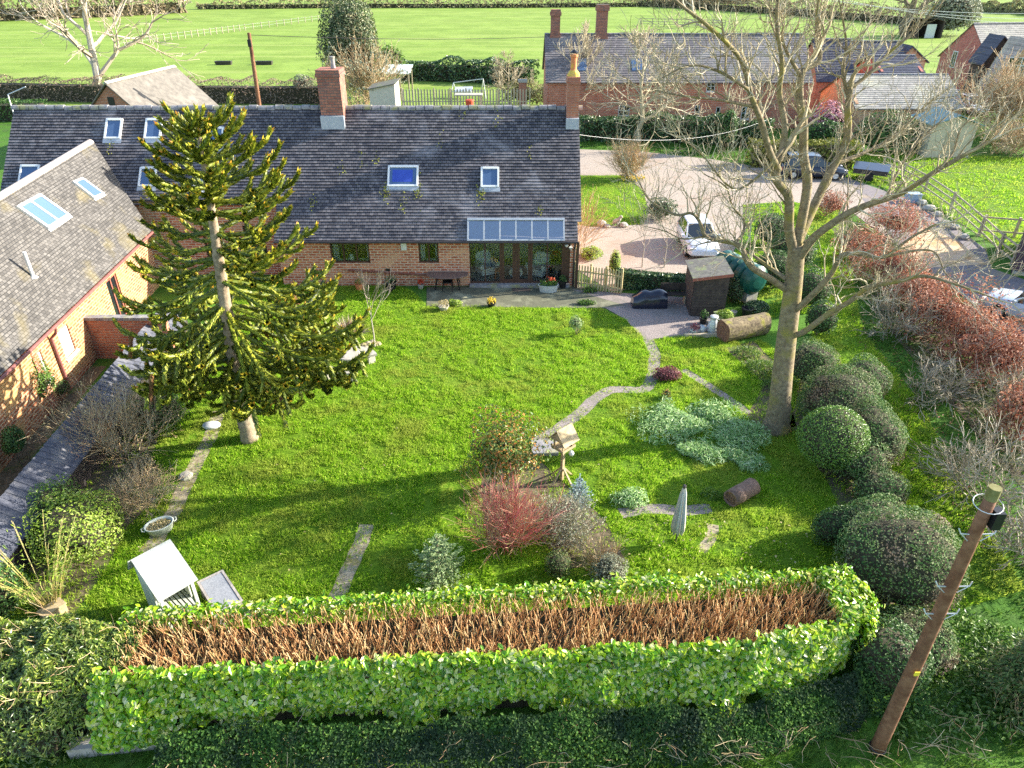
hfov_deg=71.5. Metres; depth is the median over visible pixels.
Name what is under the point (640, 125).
bare tree
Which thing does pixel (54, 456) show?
paved path
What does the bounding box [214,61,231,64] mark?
water trough
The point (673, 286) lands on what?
bench
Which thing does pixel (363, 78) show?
bare tree
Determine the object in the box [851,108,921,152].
evergreen shrub
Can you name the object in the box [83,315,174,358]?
garden wall
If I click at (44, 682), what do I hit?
evergreen hedge
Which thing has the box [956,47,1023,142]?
bare shrub
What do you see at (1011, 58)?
window
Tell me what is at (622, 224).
rock
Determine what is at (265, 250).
window
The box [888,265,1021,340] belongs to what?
copper beech
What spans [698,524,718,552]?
slab path
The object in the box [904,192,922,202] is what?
crate
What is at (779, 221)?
topiary
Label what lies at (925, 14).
cable
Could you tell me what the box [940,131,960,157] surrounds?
door
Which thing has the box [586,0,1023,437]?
bare tree
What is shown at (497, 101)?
picket fence
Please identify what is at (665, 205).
evergreen shrub
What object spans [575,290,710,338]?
courtyard gravel
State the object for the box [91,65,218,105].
gabled outbuilding
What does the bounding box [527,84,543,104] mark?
scrub
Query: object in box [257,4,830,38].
cable
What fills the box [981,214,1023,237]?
post and rail fence
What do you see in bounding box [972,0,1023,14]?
hedgerow
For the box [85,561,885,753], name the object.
laurel hedge
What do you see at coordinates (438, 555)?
variegated shrub
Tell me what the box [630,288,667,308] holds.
covered barbecue
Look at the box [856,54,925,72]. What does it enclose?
brick house
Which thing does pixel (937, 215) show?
rock
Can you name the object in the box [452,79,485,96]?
swing seat
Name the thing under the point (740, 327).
fallen trunk
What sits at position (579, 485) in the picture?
blue spruce
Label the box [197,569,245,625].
woven table
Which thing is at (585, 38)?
bare tree
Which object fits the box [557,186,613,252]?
bare shrub
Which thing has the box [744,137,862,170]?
box hedge
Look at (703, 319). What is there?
plant pot
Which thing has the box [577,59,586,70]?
roof window
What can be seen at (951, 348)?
copper beech
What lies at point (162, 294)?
ground
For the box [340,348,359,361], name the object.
stone table
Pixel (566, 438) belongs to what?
bird table
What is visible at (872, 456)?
hedge mound
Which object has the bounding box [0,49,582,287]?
brick house
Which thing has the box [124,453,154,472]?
heather
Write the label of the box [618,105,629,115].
window
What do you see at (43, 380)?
wall shrub
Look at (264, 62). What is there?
water trough
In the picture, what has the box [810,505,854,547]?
hedge mound
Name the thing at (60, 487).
evergreen shrub
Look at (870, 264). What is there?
copper beech
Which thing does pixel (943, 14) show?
cable
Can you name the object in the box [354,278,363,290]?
plant pot
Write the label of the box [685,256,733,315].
garden shed
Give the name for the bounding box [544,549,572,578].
dwarf conifer
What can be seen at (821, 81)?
brick house
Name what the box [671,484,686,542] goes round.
parasol
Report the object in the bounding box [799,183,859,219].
copper beech
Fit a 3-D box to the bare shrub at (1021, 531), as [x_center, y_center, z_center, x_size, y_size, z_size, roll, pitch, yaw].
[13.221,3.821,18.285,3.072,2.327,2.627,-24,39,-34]
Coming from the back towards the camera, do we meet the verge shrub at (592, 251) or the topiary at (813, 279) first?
the verge shrub at (592, 251)
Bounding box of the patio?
[427,284,624,307]
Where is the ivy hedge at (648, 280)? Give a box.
[616,267,685,290]
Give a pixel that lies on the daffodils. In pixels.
(633, 178)
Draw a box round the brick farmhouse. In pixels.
[542,4,812,127]
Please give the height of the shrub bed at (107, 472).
0.001 m
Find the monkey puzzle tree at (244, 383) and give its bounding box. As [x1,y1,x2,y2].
[111,92,375,444]
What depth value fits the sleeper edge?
29.35 m
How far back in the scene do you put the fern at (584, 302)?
32.08 m
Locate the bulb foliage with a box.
[700,345,772,501]
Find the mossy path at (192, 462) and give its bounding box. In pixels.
[138,411,223,552]
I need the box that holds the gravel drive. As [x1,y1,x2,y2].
[578,149,895,290]
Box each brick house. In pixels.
[0,49,582,287]
[806,38,853,111]
[851,40,903,63]
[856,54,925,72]
[902,43,929,68]
[936,22,1023,91]
[962,33,1007,92]
[980,36,1023,95]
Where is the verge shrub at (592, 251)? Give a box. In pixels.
[580,245,602,260]
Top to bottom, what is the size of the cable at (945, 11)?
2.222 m
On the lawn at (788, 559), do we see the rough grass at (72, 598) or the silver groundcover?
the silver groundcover
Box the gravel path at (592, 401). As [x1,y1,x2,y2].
[534,339,660,439]
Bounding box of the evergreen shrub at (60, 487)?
[26,472,83,537]
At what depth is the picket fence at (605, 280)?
33.14 m
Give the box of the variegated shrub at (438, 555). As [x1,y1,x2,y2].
[407,530,471,593]
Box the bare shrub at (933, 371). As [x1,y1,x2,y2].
[902,342,1008,420]
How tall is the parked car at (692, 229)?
1.480 m
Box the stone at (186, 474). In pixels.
[178,471,192,481]
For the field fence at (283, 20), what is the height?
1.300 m
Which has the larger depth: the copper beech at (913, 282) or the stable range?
the stable range
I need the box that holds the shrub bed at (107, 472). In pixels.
[29,418,163,612]
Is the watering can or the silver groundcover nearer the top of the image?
the watering can
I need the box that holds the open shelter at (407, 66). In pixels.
[382,64,413,104]
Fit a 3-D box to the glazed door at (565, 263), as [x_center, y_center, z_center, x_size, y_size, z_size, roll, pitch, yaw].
[0.339,-5.729,33.514,4.761,2.100,0.125,0,31,0]
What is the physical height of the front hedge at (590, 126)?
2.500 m
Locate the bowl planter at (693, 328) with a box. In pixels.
[690,323,700,332]
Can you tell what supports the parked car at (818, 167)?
on the gravel drive
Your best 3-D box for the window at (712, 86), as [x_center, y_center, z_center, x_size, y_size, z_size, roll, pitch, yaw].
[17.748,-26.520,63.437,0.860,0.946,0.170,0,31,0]
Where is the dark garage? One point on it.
(1017, 264)
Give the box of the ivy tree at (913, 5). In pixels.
[895,0,932,37]
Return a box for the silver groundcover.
[626,395,771,472]
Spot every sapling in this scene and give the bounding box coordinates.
[356,263,397,346]
[628,211,660,266]
[651,209,684,266]
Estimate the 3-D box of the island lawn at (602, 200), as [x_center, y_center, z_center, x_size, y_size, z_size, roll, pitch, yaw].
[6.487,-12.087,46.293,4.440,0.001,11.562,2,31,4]
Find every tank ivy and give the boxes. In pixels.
[727,272,743,302]
[741,300,769,314]
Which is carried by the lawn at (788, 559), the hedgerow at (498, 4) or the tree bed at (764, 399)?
the tree bed at (764, 399)
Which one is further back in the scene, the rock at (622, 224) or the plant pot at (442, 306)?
the rock at (622, 224)
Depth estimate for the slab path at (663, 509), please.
20.24 m
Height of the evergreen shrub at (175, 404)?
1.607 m
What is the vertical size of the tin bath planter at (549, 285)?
0.750 m
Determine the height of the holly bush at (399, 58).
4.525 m
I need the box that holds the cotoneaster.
[523,485,607,557]
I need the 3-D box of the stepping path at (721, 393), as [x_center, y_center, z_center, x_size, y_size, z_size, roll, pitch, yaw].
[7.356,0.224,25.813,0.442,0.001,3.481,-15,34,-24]
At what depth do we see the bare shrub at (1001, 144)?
56.00 m
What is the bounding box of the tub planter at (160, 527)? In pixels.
[141,516,176,537]
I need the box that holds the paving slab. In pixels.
[531,440,558,455]
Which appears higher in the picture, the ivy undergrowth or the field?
the field
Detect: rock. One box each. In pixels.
[620,222,627,227]
[917,199,927,205]
[922,204,934,211]
[933,211,942,216]
[950,224,959,229]
[959,233,969,239]
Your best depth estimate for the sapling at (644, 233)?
35.17 m
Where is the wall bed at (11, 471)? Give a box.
[0,366,105,495]
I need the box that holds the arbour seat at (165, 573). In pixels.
[128,539,202,632]
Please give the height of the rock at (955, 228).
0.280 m
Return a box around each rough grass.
[4,554,175,636]
[580,138,750,163]
[736,201,841,317]
[844,217,1023,714]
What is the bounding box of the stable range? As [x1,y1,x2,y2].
[817,73,966,137]
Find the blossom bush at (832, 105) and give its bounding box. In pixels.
[807,100,852,129]
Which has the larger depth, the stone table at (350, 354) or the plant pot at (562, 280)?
the plant pot at (562, 280)
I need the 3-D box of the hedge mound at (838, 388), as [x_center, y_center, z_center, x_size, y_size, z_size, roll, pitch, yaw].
[10.762,0.484,23.261,2.676,2.231,3.015,0,31,0]
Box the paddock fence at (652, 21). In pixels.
[640,18,725,27]
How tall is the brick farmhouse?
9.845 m
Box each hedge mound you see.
[793,336,841,387]
[796,364,886,418]
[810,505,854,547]
[825,434,893,480]
[832,505,969,613]
[836,352,893,400]
[839,492,906,550]
[848,395,909,467]
[851,613,935,702]
[852,464,911,505]
[878,604,960,675]
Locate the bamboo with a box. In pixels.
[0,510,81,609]
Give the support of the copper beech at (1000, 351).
on the beech bed at (969, 389)
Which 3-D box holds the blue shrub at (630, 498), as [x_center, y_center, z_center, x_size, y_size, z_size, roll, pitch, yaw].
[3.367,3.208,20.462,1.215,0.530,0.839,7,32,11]
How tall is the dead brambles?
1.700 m
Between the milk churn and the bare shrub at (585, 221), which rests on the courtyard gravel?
the milk churn
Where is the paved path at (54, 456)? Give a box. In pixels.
[0,312,187,576]
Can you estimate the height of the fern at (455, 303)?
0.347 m
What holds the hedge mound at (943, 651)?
on the ground at (162, 294)
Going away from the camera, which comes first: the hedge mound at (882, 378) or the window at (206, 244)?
the hedge mound at (882, 378)
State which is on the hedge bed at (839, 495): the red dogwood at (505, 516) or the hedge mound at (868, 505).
the hedge mound at (868, 505)
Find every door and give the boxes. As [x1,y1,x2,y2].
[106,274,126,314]
[395,82,399,105]
[469,244,569,282]
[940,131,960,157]
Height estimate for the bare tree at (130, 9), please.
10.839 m
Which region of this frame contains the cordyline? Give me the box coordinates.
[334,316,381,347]
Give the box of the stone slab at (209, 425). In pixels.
[202,421,220,429]
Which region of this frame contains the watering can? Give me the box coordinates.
[697,325,707,332]
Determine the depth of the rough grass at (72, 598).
17.18 m
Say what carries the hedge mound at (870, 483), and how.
on the hedge bed at (839, 495)
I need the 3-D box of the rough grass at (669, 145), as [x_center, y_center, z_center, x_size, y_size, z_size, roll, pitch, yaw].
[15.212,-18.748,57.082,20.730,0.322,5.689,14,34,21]
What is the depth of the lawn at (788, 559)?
21.29 m
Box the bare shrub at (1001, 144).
[979,112,1023,156]
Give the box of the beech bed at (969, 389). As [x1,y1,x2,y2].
[823,210,1023,489]
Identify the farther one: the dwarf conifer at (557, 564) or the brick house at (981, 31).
the brick house at (981, 31)
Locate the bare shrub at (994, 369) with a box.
[966,352,1023,425]
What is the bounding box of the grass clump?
[565,520,634,575]
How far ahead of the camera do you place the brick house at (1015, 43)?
73.33 m
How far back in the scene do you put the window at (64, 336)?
25.82 m
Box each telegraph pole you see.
[247,33,260,104]
[869,484,1006,756]
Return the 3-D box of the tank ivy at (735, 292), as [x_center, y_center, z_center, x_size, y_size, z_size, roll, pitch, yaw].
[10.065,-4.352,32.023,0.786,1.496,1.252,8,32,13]
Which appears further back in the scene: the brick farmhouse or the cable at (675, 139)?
the brick farmhouse
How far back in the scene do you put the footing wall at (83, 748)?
13.94 m
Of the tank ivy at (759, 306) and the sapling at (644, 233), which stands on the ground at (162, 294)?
the tank ivy at (759, 306)
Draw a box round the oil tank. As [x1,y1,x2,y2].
[716,250,767,302]
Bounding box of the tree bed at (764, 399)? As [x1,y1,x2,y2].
[728,341,795,432]
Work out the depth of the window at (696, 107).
64.48 m
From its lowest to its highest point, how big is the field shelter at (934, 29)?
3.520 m
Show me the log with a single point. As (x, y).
(741, 492)
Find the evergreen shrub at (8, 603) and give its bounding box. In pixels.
[0,558,31,618]
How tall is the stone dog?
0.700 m
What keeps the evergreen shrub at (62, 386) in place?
on the ground at (162, 294)
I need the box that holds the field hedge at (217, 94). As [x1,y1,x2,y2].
[0,73,319,104]
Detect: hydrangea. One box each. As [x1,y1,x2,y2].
[20,361,189,469]
[94,453,189,521]
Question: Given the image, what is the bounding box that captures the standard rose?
[569,315,583,333]
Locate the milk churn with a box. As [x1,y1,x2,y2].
[707,314,719,332]
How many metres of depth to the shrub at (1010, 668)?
14.64 m
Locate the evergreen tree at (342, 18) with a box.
[316,0,382,104]
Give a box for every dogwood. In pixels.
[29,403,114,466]
[443,463,572,568]
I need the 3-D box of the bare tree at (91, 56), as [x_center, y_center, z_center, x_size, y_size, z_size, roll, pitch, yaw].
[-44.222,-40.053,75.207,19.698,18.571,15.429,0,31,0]
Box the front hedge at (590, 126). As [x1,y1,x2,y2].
[579,110,774,147]
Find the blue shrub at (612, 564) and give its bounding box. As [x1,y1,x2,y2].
[588,552,629,584]
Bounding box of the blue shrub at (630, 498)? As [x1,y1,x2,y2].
[608,486,648,510]
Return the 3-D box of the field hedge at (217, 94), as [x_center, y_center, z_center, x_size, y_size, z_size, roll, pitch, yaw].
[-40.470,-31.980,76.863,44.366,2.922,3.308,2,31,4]
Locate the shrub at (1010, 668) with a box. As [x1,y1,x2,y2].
[954,628,1023,744]
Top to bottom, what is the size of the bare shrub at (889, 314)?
2.867 m
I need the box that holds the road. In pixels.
[847,178,1023,334]
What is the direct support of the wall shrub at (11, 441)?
on the wall bed at (11, 471)
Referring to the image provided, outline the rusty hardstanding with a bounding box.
[901,226,983,267]
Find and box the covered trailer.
[853,161,899,181]
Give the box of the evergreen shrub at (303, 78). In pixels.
[292,74,313,86]
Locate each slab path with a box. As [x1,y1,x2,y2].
[618,504,712,517]
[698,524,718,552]
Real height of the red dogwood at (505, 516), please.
2.384 m
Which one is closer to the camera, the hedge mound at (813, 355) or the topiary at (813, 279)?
the hedge mound at (813, 355)
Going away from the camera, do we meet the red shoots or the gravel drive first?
the red shoots
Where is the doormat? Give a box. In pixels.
[512,288,529,291]
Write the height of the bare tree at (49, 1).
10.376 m
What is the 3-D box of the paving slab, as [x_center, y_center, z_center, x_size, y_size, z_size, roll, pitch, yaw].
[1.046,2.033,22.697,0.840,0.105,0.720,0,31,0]
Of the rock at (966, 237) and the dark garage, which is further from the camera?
the rock at (966, 237)
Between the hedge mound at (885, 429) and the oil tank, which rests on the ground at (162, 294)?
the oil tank
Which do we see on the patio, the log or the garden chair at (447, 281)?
the garden chair at (447, 281)
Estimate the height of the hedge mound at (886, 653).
1.730 m
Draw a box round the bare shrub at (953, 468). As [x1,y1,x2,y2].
[906,403,1023,539]
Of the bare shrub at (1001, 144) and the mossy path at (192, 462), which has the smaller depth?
the mossy path at (192, 462)
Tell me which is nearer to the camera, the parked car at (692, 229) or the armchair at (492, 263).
the armchair at (492, 263)
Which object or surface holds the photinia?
on the tangle bed at (536, 480)
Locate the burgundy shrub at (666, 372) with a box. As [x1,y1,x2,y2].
[651,365,681,380]
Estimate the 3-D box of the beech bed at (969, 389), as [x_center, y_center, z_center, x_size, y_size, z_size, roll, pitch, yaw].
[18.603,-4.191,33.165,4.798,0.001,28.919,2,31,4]
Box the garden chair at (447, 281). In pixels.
[442,279,453,291]
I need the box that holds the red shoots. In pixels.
[661,389,671,398]
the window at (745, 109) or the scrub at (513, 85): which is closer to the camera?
the window at (745, 109)
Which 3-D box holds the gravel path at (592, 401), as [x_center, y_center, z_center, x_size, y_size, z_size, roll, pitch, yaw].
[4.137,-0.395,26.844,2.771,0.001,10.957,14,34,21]
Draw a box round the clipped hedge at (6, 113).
[0,98,48,121]
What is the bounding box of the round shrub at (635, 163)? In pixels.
[594,132,667,178]
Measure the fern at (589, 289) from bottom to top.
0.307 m
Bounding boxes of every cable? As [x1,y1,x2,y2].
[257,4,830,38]
[584,120,765,139]
[826,0,1023,13]
[835,0,1018,18]
[846,0,989,21]
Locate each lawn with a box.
[36,279,904,639]
[580,175,646,226]
[810,229,1020,610]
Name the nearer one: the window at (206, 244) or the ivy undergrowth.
the ivy undergrowth
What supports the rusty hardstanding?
on the road
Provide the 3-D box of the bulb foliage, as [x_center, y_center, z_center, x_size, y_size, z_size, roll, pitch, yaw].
[8.049,0.752,24.588,2.530,0.501,10.903,15,34,23]
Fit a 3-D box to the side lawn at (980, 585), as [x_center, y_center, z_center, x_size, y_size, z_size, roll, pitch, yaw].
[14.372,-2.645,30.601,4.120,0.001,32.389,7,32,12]
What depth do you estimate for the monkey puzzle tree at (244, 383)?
20.03 m
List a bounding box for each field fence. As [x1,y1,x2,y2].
[119,24,245,46]
[244,15,330,29]
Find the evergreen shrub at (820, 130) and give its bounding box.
[808,117,844,144]
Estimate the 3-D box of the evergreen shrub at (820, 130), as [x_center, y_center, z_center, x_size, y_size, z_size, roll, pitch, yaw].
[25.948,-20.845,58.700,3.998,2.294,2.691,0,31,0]
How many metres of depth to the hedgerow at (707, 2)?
237.86 m
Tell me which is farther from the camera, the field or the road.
the field
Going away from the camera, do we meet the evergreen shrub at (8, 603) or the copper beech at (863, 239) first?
the evergreen shrub at (8, 603)
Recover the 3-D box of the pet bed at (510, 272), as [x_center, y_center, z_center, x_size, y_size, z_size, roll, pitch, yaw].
[0.180,-5.372,34.297,0.680,0.670,0.170,0,31,0]
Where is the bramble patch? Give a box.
[884,600,1023,751]
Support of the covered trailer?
on the paddock
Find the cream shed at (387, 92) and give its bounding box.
[367,78,400,105]
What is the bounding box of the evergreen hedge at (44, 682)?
[0,593,160,767]
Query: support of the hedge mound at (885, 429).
on the hedge bed at (839, 495)
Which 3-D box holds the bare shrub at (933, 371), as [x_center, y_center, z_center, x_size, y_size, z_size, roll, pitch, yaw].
[14.741,-0.095,24.845,4.273,2.653,3.453,-12,33,-19]
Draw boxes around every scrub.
[500,78,542,103]
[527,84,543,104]
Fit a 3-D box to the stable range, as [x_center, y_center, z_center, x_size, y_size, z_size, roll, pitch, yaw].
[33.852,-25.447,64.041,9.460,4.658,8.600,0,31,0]
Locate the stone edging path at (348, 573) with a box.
[327,524,373,601]
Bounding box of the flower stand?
[551,249,560,279]
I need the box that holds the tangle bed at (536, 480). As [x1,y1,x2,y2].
[480,452,624,567]
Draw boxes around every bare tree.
[0,0,208,83]
[32,0,64,19]
[128,0,142,15]
[176,0,191,12]
[307,28,412,104]
[482,48,530,104]
[553,20,606,100]
[583,21,709,141]
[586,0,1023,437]
[713,79,767,145]
[741,55,795,122]
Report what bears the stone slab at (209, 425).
on the mossy path at (192, 462)
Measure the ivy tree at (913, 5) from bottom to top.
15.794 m
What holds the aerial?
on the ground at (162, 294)
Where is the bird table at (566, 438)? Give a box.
[548,423,579,486]
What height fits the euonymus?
1.794 m
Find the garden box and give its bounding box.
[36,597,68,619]
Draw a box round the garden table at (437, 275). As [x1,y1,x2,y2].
[426,271,467,289]
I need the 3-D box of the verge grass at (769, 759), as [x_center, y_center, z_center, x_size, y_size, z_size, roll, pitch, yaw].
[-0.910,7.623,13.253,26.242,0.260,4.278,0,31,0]
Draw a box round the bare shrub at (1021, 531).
[965,490,1023,569]
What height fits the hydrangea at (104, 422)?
3.092 m
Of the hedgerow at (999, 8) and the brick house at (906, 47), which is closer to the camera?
the brick house at (906, 47)
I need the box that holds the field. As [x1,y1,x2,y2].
[0,0,1023,113]
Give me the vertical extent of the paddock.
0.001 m
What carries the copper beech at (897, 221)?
on the beech bed at (969, 389)
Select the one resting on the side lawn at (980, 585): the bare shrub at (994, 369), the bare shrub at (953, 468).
the bare shrub at (953, 468)
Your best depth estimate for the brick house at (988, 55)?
76.51 m
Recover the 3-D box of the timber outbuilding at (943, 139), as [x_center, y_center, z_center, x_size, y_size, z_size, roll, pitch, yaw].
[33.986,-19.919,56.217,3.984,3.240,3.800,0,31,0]
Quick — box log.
[723,478,759,506]
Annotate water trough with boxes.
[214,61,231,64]
[255,61,272,64]
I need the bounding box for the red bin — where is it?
[465,99,473,105]
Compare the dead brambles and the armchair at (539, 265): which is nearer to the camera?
the dead brambles
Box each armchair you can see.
[474,249,499,276]
[525,251,550,278]
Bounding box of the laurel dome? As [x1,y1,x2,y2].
[795,404,870,474]
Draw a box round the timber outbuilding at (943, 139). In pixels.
[905,107,984,157]
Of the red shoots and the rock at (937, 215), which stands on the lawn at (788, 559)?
the red shoots
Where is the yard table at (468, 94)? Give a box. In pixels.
[455,93,482,104]
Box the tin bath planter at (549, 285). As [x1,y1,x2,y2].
[538,277,558,292]
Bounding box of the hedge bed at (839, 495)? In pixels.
[790,382,935,603]
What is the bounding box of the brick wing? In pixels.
[0,139,159,472]
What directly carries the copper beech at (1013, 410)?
on the beech bed at (969, 389)
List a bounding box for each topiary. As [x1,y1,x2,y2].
[754,213,783,244]
[754,249,786,287]
[769,228,817,266]
[801,267,832,306]
[805,299,838,334]
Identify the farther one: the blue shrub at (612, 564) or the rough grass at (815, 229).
the rough grass at (815, 229)
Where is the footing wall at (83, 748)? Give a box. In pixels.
[67,728,168,758]
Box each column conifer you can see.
[609,249,620,278]
[715,109,737,151]
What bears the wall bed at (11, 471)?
on the ground at (162, 294)
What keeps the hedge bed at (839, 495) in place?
on the lawn at (788, 559)
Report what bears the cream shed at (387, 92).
on the ground at (162, 294)
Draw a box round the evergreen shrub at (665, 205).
[642,197,678,219]
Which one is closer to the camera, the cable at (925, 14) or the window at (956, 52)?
the window at (956, 52)
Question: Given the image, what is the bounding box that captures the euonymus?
[22,488,124,567]
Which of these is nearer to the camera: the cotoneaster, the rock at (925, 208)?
the cotoneaster
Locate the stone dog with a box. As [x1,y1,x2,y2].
[613,215,622,226]
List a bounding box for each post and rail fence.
[882,154,1020,265]
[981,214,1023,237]
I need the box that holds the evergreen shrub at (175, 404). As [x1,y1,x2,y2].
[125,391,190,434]
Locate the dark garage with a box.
[1011,233,1023,275]
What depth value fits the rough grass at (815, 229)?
39.87 m
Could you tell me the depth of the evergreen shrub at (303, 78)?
75.72 m
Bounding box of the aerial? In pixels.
[7,86,25,111]
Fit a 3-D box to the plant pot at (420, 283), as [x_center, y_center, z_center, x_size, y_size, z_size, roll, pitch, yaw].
[-4.303,-4.761,33.575,0.378,0.538,0.328,25,39,35]
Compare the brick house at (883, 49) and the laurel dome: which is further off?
the brick house at (883, 49)
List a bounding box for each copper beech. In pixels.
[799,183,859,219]
[829,219,892,267]
[834,230,950,287]
[851,193,942,247]
[878,256,973,317]
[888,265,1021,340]
[905,294,1023,369]
[942,303,1023,389]
[955,350,1023,451]
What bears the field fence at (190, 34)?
on the field
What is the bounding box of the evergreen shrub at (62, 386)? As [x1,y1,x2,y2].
[55,379,70,395]
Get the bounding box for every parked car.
[676,214,719,256]
[780,151,847,180]
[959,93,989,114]
[981,288,1023,319]
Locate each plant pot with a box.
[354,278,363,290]
[385,276,396,290]
[417,278,423,288]
[438,299,448,310]
[486,296,495,306]
[558,275,567,288]
[699,310,708,323]
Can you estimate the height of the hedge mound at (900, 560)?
2.578 m
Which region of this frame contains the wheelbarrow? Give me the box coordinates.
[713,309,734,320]
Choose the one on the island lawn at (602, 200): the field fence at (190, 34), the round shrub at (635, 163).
the round shrub at (635, 163)
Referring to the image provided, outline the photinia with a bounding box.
[459,404,553,492]
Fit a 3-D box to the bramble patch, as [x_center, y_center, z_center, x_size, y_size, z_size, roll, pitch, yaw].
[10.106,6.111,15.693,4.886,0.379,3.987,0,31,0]
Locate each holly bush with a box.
[381,44,406,78]
[923,0,983,34]
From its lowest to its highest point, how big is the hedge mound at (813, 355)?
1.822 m
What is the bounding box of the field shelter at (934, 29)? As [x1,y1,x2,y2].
[909,18,948,37]
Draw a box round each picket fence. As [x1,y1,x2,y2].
[401,88,529,105]
[574,261,623,293]
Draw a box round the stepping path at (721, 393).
[681,368,751,413]
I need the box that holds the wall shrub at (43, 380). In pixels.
[29,357,76,411]
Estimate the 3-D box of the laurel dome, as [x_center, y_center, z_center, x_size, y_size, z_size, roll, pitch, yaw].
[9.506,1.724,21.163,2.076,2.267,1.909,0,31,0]
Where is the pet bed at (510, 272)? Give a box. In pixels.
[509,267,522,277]
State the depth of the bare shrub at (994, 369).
23.74 m
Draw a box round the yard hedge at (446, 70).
[397,55,540,85]
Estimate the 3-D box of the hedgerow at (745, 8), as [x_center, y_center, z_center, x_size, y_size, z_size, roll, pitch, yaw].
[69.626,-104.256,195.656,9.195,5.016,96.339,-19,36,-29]
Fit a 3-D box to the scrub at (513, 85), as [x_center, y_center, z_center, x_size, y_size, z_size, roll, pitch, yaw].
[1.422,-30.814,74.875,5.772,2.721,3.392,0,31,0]
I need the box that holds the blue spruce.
[563,474,593,507]
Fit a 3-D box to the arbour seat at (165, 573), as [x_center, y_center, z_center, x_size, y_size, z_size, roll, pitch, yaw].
[-8.013,4.738,16.549,1.280,1.830,0.980,25,39,35]
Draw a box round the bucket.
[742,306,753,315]
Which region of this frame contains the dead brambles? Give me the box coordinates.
[148,679,1023,767]
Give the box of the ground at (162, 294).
[0,108,1023,767]
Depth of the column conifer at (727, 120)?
55.91 m
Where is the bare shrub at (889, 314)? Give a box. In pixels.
[850,276,963,347]
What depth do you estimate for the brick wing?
26.57 m
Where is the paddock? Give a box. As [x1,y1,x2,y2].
[846,152,1023,256]
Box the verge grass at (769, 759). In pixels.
[0,696,1023,767]
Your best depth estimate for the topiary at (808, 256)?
34.55 m
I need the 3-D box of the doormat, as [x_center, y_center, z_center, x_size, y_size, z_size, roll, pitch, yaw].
[0.437,-4.456,33.578,0.840,0.018,0.400,0,31,0]
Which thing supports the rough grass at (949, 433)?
on the ground at (162, 294)
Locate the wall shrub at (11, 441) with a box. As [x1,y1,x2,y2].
[0,425,36,467]
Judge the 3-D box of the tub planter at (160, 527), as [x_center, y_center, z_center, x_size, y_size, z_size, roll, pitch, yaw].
[-9.598,3.918,19.393,0.903,0.306,0.564,-19,36,-29]
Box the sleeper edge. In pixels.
[684,333,716,337]
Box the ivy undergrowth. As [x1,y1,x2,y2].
[153,658,931,767]
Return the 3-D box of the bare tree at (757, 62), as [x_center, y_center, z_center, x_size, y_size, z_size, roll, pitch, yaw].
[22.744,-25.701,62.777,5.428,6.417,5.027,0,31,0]
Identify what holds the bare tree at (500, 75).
on the field
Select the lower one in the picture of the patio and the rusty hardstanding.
the patio
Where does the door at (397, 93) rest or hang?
in the cream shed at (387, 92)
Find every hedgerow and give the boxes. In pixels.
[0,0,184,20]
[195,0,679,9]
[637,0,930,23]
[663,0,753,3]
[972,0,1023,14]
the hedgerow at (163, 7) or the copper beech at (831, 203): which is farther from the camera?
the hedgerow at (163, 7)
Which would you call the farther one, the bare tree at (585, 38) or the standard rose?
the bare tree at (585, 38)
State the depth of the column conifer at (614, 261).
34.14 m
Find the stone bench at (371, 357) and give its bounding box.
[351,346,376,363]
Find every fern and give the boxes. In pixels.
[448,298,462,307]
[576,299,596,305]
[581,286,596,293]
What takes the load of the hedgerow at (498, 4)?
on the field
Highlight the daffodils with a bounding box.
[619,175,647,181]
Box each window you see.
[31,352,53,389]
[58,325,79,362]
[201,228,211,256]
[243,226,267,253]
[330,244,369,261]
[418,244,438,261]
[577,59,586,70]
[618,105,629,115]
[631,59,641,70]
[694,105,699,119]
[706,83,715,92]
[740,107,749,119]
[949,51,958,67]
[1006,57,1023,72]
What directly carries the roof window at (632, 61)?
in the brick farmhouse
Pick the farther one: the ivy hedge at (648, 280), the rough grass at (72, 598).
the ivy hedge at (648, 280)

